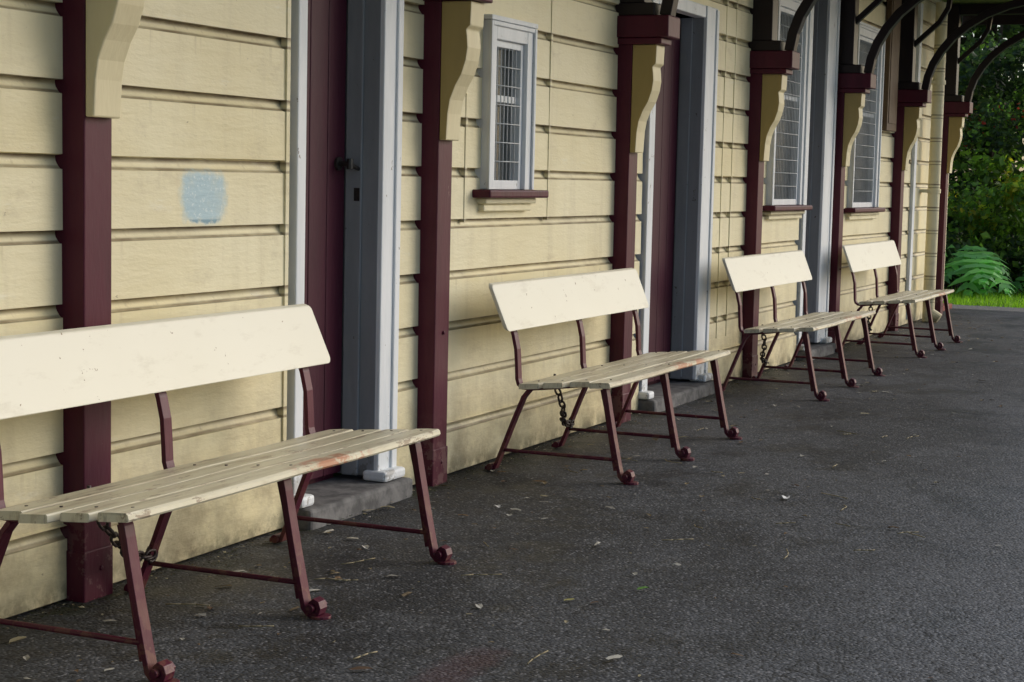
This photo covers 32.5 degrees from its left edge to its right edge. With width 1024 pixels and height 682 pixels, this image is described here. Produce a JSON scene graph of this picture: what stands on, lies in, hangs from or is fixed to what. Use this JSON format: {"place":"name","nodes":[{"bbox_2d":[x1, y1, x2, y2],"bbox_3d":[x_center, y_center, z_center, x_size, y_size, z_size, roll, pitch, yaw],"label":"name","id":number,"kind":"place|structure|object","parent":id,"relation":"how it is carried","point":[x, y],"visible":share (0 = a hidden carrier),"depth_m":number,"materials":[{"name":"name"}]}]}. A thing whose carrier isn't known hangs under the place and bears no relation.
{"place":"outdoors","nodes":[
{"label":"outdoors","id":0,"kind":"place"},
{"bbox_2d":[0,308,1023,681],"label":"asphalt platform","id":1,"kind":"structure","parent":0,"point":[894,606],"depth_m":5.72,"materials":[{"name":"grey asphalt"}]},
{"bbox_2d":[0,304,455,681],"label":"park bench","id":2,"kind":"object","parent":1,"relation":"on","point":[45,371],"visible":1,"depth_m":4.97,"materials":[{"name":"beige wood"}]},
{"bbox_2d":[297,474,412,529],"bbox_3d":[-0.679,0.603,6.588,0.290,0.092,0.790,4,6,24],"label":"door step","id":3,"kind":"object","parent":1,"relation":"on","point":[340,497],"depth_m":6.55,"materials":[{"name":"grey concrete"}]},
{"bbox_2d":[0,0,942,618],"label":"weatherboard wall","id":4,"kind":"structure","parent":1,"relation":"on","point":[198,140],"depth_m":5.95,"materials":[{"name":"beige paint"}]},
{"bbox_2d":[287,0,403,494],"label":"door architrave","id":5,"kind":"object","parent":4,"relation":"attached to","point":[389,193],"depth_m":6.68,"materials":[{"name":"white wood"}]},
{"bbox_2d":[294,466,404,507],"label":"plinth blocks","id":6,"kind":"structure","parent":5,"relation":"on","point":[388,474],"depth_m":6.76,"materials":[{"name":"white paint"}]},
{"bbox_2d":[337,0,380,474],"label":"door jamb","id":7,"kind":"object","parent":4,"relation":"in","point":[362,103],"depth_m":6.71,"materials":[{"name":"grey wood"}]},
{"bbox_2d":[302,0,346,484],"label":"door leaf","id":8,"kind":"object","parent":7,"relation":"attached to","point":[325,140],"visible":0.4,"depth_m":6.59,"materials":[{"name":"brown wood"}]},
{"bbox_2d":[334,157,359,200],"bbox_3d":[-0.625,-0.615,6.658,0.070,0.166,0.086,4,6,24],"label":"door handle","id":9,"kind":"object","parent":8,"relation":"attached to","point":[339,163],"visible":1,"depth_m":6.64,"materials":[{"name":"black metal"}]},
{"bbox_2d":[477,198,535,211],"bbox_3d":[-0.034,-0.604,7.754,0.075,0.058,0.540,4,6,24],"label":"window apron","id":10,"kind":"object","parent":4,"relation":"attached to","point":[504,204],"depth_m":7.69,"materials":[{"name":"beige wood"}]},
{"bbox_2d":[475,14,537,189],"bbox_3d":[-0.031,-1.039,7.717,0.090,0.742,0.496,4,6,24],"label":"window frame","id":11,"kind":"object","parent":4,"relation":"attached to","point":[507,33],"visible":0.94,"depth_m":7.80,"materials":[{"name":"white wood"}]},
{"bbox_2d":[494,49,511,189],"bbox_3d":[-0.086,-1.032,7.742,0.031,0.760,0.440,4,6,24],"label":"curtain","id":12,"kind":"object","parent":11,"relation":"hanging from","point":[505,115],"visible":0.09,"depth_m":7.83,"materials":[{"name":"fabric"}]},
{"bbox_2d":[494,47,520,180],"bbox_3d":[-0.025,-0.996,7.718,0.012,0.595,0.274,4,6,24],"label":"window grille","id":13,"kind":"object","parent":11,"relation":"in","point":[507,124],"depth_m":7.72,"materials":[{"name":"grey metal"}]},
{"bbox_2d":[277,0,737,528],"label":"board joint strips","id":14,"kind":"object","parent":4,"relation":"attached to","point":[284,169],"visible":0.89,"depth_m":7.37,"materials":[{"name":"beige paint"}]},
{"bbox_2d":[472,189,548,197],"bbox_3d":[-0.017,-0.651,7.748,0.125,0.035,0.640,4,6,24],"label":"window sill","id":15,"kind":"structure","parent":4,"relation":"attached to","point":[488,193],"depth_m":7.62,"materials":[{"name":"brown wood"}]},
{"bbox_2d":[633,0,719,390],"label":"door architrave","id":16,"kind":"object","parent":4,"relation":"attached to","point":[710,15],"depth_m":10.25,"materials":[{"name":"white wood"}]},
{"bbox_2d":[638,373,712,399],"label":"plinth blocks","id":17,"kind":"structure","parent":16,"relation":"on","point":[648,395],"depth_m":9.54,"materials":[{"name":"white paint"}]},
{"bbox_2d":[669,18,703,379],"bbox_3d":[1.021,-0.827,10.305,0.167,2.110,0.064,4,6,24],"label":"door jamb","id":18,"kind":"object","parent":4,"relation":"attached to","point":[687,176],"depth_m":10.27,"materials":[{"name":"grey wood"}]},
{"bbox_2d":[647,17,680,385],"bbox_3d":[0.770,-0.780,9.951,0.060,2.150,0.820,4,6,24],"label":"door leaf","id":19,"kind":"object","parent":18,"relation":"attached to","point":[665,149],"visible":0.16,"depth_m":10.12,"materials":[{"name":"brown wood"}]},
{"bbox_2d":[423,0,972,116],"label":"corbel caps","id":20,"kind":"object","parent":4,"relation":"attached to","point":[662,30],"visible":0.77,"depth_m":11.02,"materials":[{"name":"red paint"}]},
{"bbox_2d":[762,210,804,219],"bbox_3d":[1.853,-0.863,11.986,0.075,0.058,0.880,4,6,24],"label":"window apron","id":21,"kind":"object","parent":4,"relation":"attached to","point":[770,215],"depth_m":11.87,"materials":[{"name":"beige wood"}]},
{"bbox_2d":[764,0,811,204],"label":"window frame","id":22,"kind":"object","parent":4,"relation":"attached to","point":[790,7],"visible":0.57,"depth_m":12.20,"materials":[{"name":"white wood"}]},
{"bbox_2d":[775,14,792,198],"bbox_3d":[1.809,-1.624,11.943,0.031,1.430,0.780,4,6,24],"label":"curtain","id":23,"kind":"object","parent":22,"relation":"hanging from","point":[783,131],"visible":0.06,"depth_m":12.12,"materials":[{"name":"grey fabric"}]},
{"bbox_2d":[774,12,802,198],"bbox_3d":[1.869,-1.588,11.919,0.012,1.265,0.614,4,6,24],"label":"window grille","id":24,"kind":"object","parent":22,"relation":"in","point":[790,121],"depth_m":11.97,"materials":[{"name":"grey metal"}]},
{"bbox_2d":[763,205,812,210],"bbox_3d":[1.870,-0.910,11.980,0.125,0.035,0.980,4,6,24],"label":"window sill","id":25,"kind":"structure","parent":4,"relation":"attached to","point":[785,207],"depth_m":11.79,"materials":[{"name":"brown wood"}]},
{"bbox_2d":[802,0,827,342],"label":"door jamb","id":26,"kind":"object","parent":4,"relation":"attached to","point":[816,124],"depth_m":12.86,"materials":[{"name":"grey wood"}]},
{"bbox_2d":[792,0,840,344],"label":"door architrave","id":27,"kind":"object","parent":4,"relation":"attached to","point":[828,150],"depth_m":12.91,"materials":[{"name":"white wood"}]},
{"bbox_2d":[796,337,831,350],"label":"plinth blocks","id":28,"kind":"structure","parent":27,"relation":"on","point":[825,340],"depth_m":13.07,"materials":[{"name":"white paint"}]},
{"bbox_2d":[616,0,1023,101],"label":"verandah brackets","id":29,"kind":"object","parent":4,"relation":"attached to","point":[764,13],"visible":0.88,"depth_m":13.14,"materials":[{"name":"paint"}]},
{"bbox_2d":[844,212,878,219],"bbox_3d":[2.813,-1.010,14.137,0.075,0.058,1.000,4,6,24],"label":"window apron","id":30,"kind":"object","parent":4,"relation":"attached to","point":[861,215],"depth_m":14.03,"materials":[{"name":"beige wood"}]},
{"bbox_2d":[844,207,884,212],"bbox_3d":[2.830,-1.057,14.131,0.125,0.035,1.100,4,6,24],"label":"window sill","id":31,"kind":"structure","parent":4,"relation":"attached to","point":[864,209],"depth_m":13.96,"materials":[{"name":"brown wood"}]},
{"bbox_2d":[845,22,885,207],"bbox_3d":[2.824,-1.794,14.068,0.090,1.442,0.956,4,6,24],"label":"window frame","id":32,"kind":"object","parent":4,"relation":"attached to","point":[868,33],"visible":0.43,"depth_m":14.40,"materials":[{"name":"white wood"}]},
{"bbox_2d":[853,43,869,201],"bbox_3d":[2.769,-1.787,14.093,0.031,1.460,0.900,4,6,24],"label":"curtain","id":33,"kind":"object","parent":32,"relation":"hanging from","point":[863,171],"visible":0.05,"depth_m":14.30,"materials":[{"name":"fabric"}]},
{"bbox_2d":[854,40,877,202],"bbox_3d":[2.830,-1.750,14.069,0.012,1.295,0.734,4,6,24],"label":"window grille","id":34,"kind":"object","parent":32,"relation":"in","point":[866,162],"depth_m":14.13,"materials":[{"name":"grey metal"}]},
{"bbox_2d":[882,0,901,131],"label":"notice board","id":35,"kind":"object","parent":4,"relation":"attached to","point":[891,74],"visible":0.92,"depth_m":14.65,"materials":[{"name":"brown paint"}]},
{"bbox_2d":[905,3,923,318],"bbox_3d":[3.649,-1.620,15.921,0.030,2.850,0.100,4,6,24],"label":"corner board","id":36,"kind":"object","parent":4,"relation":"attached to","point":[914,160],"visible":0.72,"depth_m":15.90,"materials":[{"name":"white paint"}]},
{"bbox_2d":[919,2,947,322],"bbox_3d":[3.926,-1.640,16.290,0.257,2.966,0.126,4,6,24],"label":"downpipe","id":37,"kind":"object","parent":4,"relation":"attached to","point":[938,84],"visible":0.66,"depth_m":16.25,"materials":[{"name":"beige metal"}]},
{"bbox_2d":[962,15,1023,24],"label":"canopy fascia","id":38,"kind":"structure","parent":4,"relation":"attached to","point":[1008,20],"depth_m":17.63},
{"bbox_2d":[55,0,948,602],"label":"wall posts","id":39,"kind":"object","parent":1,"relation":"on","point":[83,234],"depth_m":7.01,"materials":[{"name":"red paint"}]},
{"bbox_2d":[86,0,964,172],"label":"verandah corbels","id":40,"kind":"object","parent":39,"relation":"attached to","point":[112,26],"visible":1,"depth_m":6.96,"materials":[{"name":"paint"}]},
{"bbox_2d":[2,317,1023,681],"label":"fallen leaves","id":41,"kind":"object","parent":1,"relation":"on","point":[26,657],"visible":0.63,"depth_m":6.04,"materials":[{"name":"brown plant"}]},
{"bbox_2d":[165,428,924,663],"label":"twigs","id":42,"kind":"object","parent":1,"relation":"on","point":[501,574],"visible":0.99,"depth_m":5.64,"materials":[{"name":"brown wood"}]},
{"bbox_2d":[485,268,741,484],"bbox_3d":[0.510,0.116,8.018,0.692,0.816,1.785,4,6,24],"label":"park bench","id":43,"kind":"object","parent":1,"relation":"on","point":[534,302],"visible":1,"depth_m":7.93,"materials":[{"name":"beige wood"}]},
{"bbox_2d":[638,379,714,411],"bbox_3d":[0.875,0.316,10.060,0.290,0.092,1.160,4,6,24],"label":"door step","id":44,"kind":"object","parent":1,"relation":"on","point":[683,391],"depth_m":10.01,"materials":[{"name":"grey concrete"}]},
{"bbox_2d":[722,250,884,400],"bbox_3d":[1.844,-0.131,10.999,0.692,0.816,1.815,4,6,24],"label":"park bench","id":45,"kind":"object","parent":1,"relation":"on","point":[755,271],"visible":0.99,"depth_m":10.92,"materials":[{"name":"beige wood"}]},
{"bbox_2d":[794,342,835,360],"bbox_3d":[2.145,0.082,12.900,0.290,0.092,0.820,4,6,24],"label":"door step","id":46,"kind":"object","parent":1,"relation":"on","point":[819,350],"depth_m":12.85,"materials":[{"name":"grey concrete"}]},
{"bbox_2d":[835,240,961,357],"bbox_3d":[3.049,-0.353,13.693,0.692,0.815,1.795,4,6,24],"label":"park bench","id":47,"kind":"object","parent":1,"relation":"on","point":[874,256],"visible":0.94,"depth_m":13.62,"materials":[{"name":"beige wood"}]},
{"bbox_2d":[943,303,951,310],"bbox_3d":[4.398,-0.333,18.038,0.120,0.070,0.770,4,6,24],"label":"red brick edging","id":48,"kind":"object","parent":1,"relation":"on","point":[950,305],"visible":0.11,"depth_m":18.22,"materials":[{"name":"red brick"}]},
{"bbox_2d":[333,204,1023,476],"bbox_3d":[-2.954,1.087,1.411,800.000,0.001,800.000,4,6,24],"label":"ground","id":49,"kind":"structure","parent":0,"point":[335,474],"depth_m":19.58,"materials":[{"name":"green"}]},
{"bbox_2d":[943,175,948,289],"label":"end wall","id":50,"kind":"structure","parent":49,"relation":"on","point":[946,226],"depth_m":17.48,"materials":[{"name":"beige paint"}]},
{"bbox_2d":[944,244,1022,297],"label":"philodendron plant","id":51,"kind":"object","parent":49,"relation":"on","point":[979,266],"visible":0.81,"depth_m":20.57,"materials":[{"name":"green plant"}]},
{"bbox_2d":[943,285,1023,307],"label":"grass","id":52,"kind":"structure","parent":49,"relation":"on","point":[1006,299],"depth_m":19.81,"materials":[{"name":"green plant"}]},
{"bbox_2d":[944,270,1023,295],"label":"garden bed","id":53,"kind":"object","parent":49,"relation":"on","point":[945,286],"visible":0.02,"depth_m":22.42,"materials":[{"name":"soil"}]},
{"bbox_2d":[945,23,1023,290],"bbox_3d":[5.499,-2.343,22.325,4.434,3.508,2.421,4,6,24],"label":"shrubbery","id":54,"kind":"object","parent":53,"relation":"on","point":[987,120],"visible":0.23,"depth_m":21.84,"materials":[{"name":"green plant"}]},
{"bbox_2d":[956,15,1023,252],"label":"tree","id":55,"kind":"object","parent":53,"relation":"on","point":[1004,33],"visible":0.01,"depth_m":24.50,"materials":[{"name":"green plant"}]},
{"bbox_2d":[1002,265,1023,295],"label":"philodendron plant","id":56,"kind":"object","parent":53,"relation":"on","point":[1017,285],"visible":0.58,"depth_m":20.90,"materials":[{"name":"green plant"}]},
{"bbox_2d":[675,13,692,17],"bbox_3d":[-1.805,-1.169,8.802,4.070,3.120,20.730,4,6,24],"label":"lining","id":57,"kind":"object","parent":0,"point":[679,15],"visible":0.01,"depth_m":18.35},
{"bbox_2d":[941,0,1011,3],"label":"canopy ceiling","id":58,"kind":"structure","parent":0,"point":[978,1],"depth_m":16.77,"materials":[{"name":"brown wood"}]},
{"bbox_2d":[949,25,1023,192],"label":"sky","id":59,"kind":"structure","parent":0,"point":[1021,169],"materials":[{"name":"white"}]},
{"bbox_2d":[952,304,1023,311],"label":"path","id":60,"kind":"structure","parent":0,"point":[988,308],"depth_m":18.57,"materials":[{"name":"grey concrete"}]}
]}

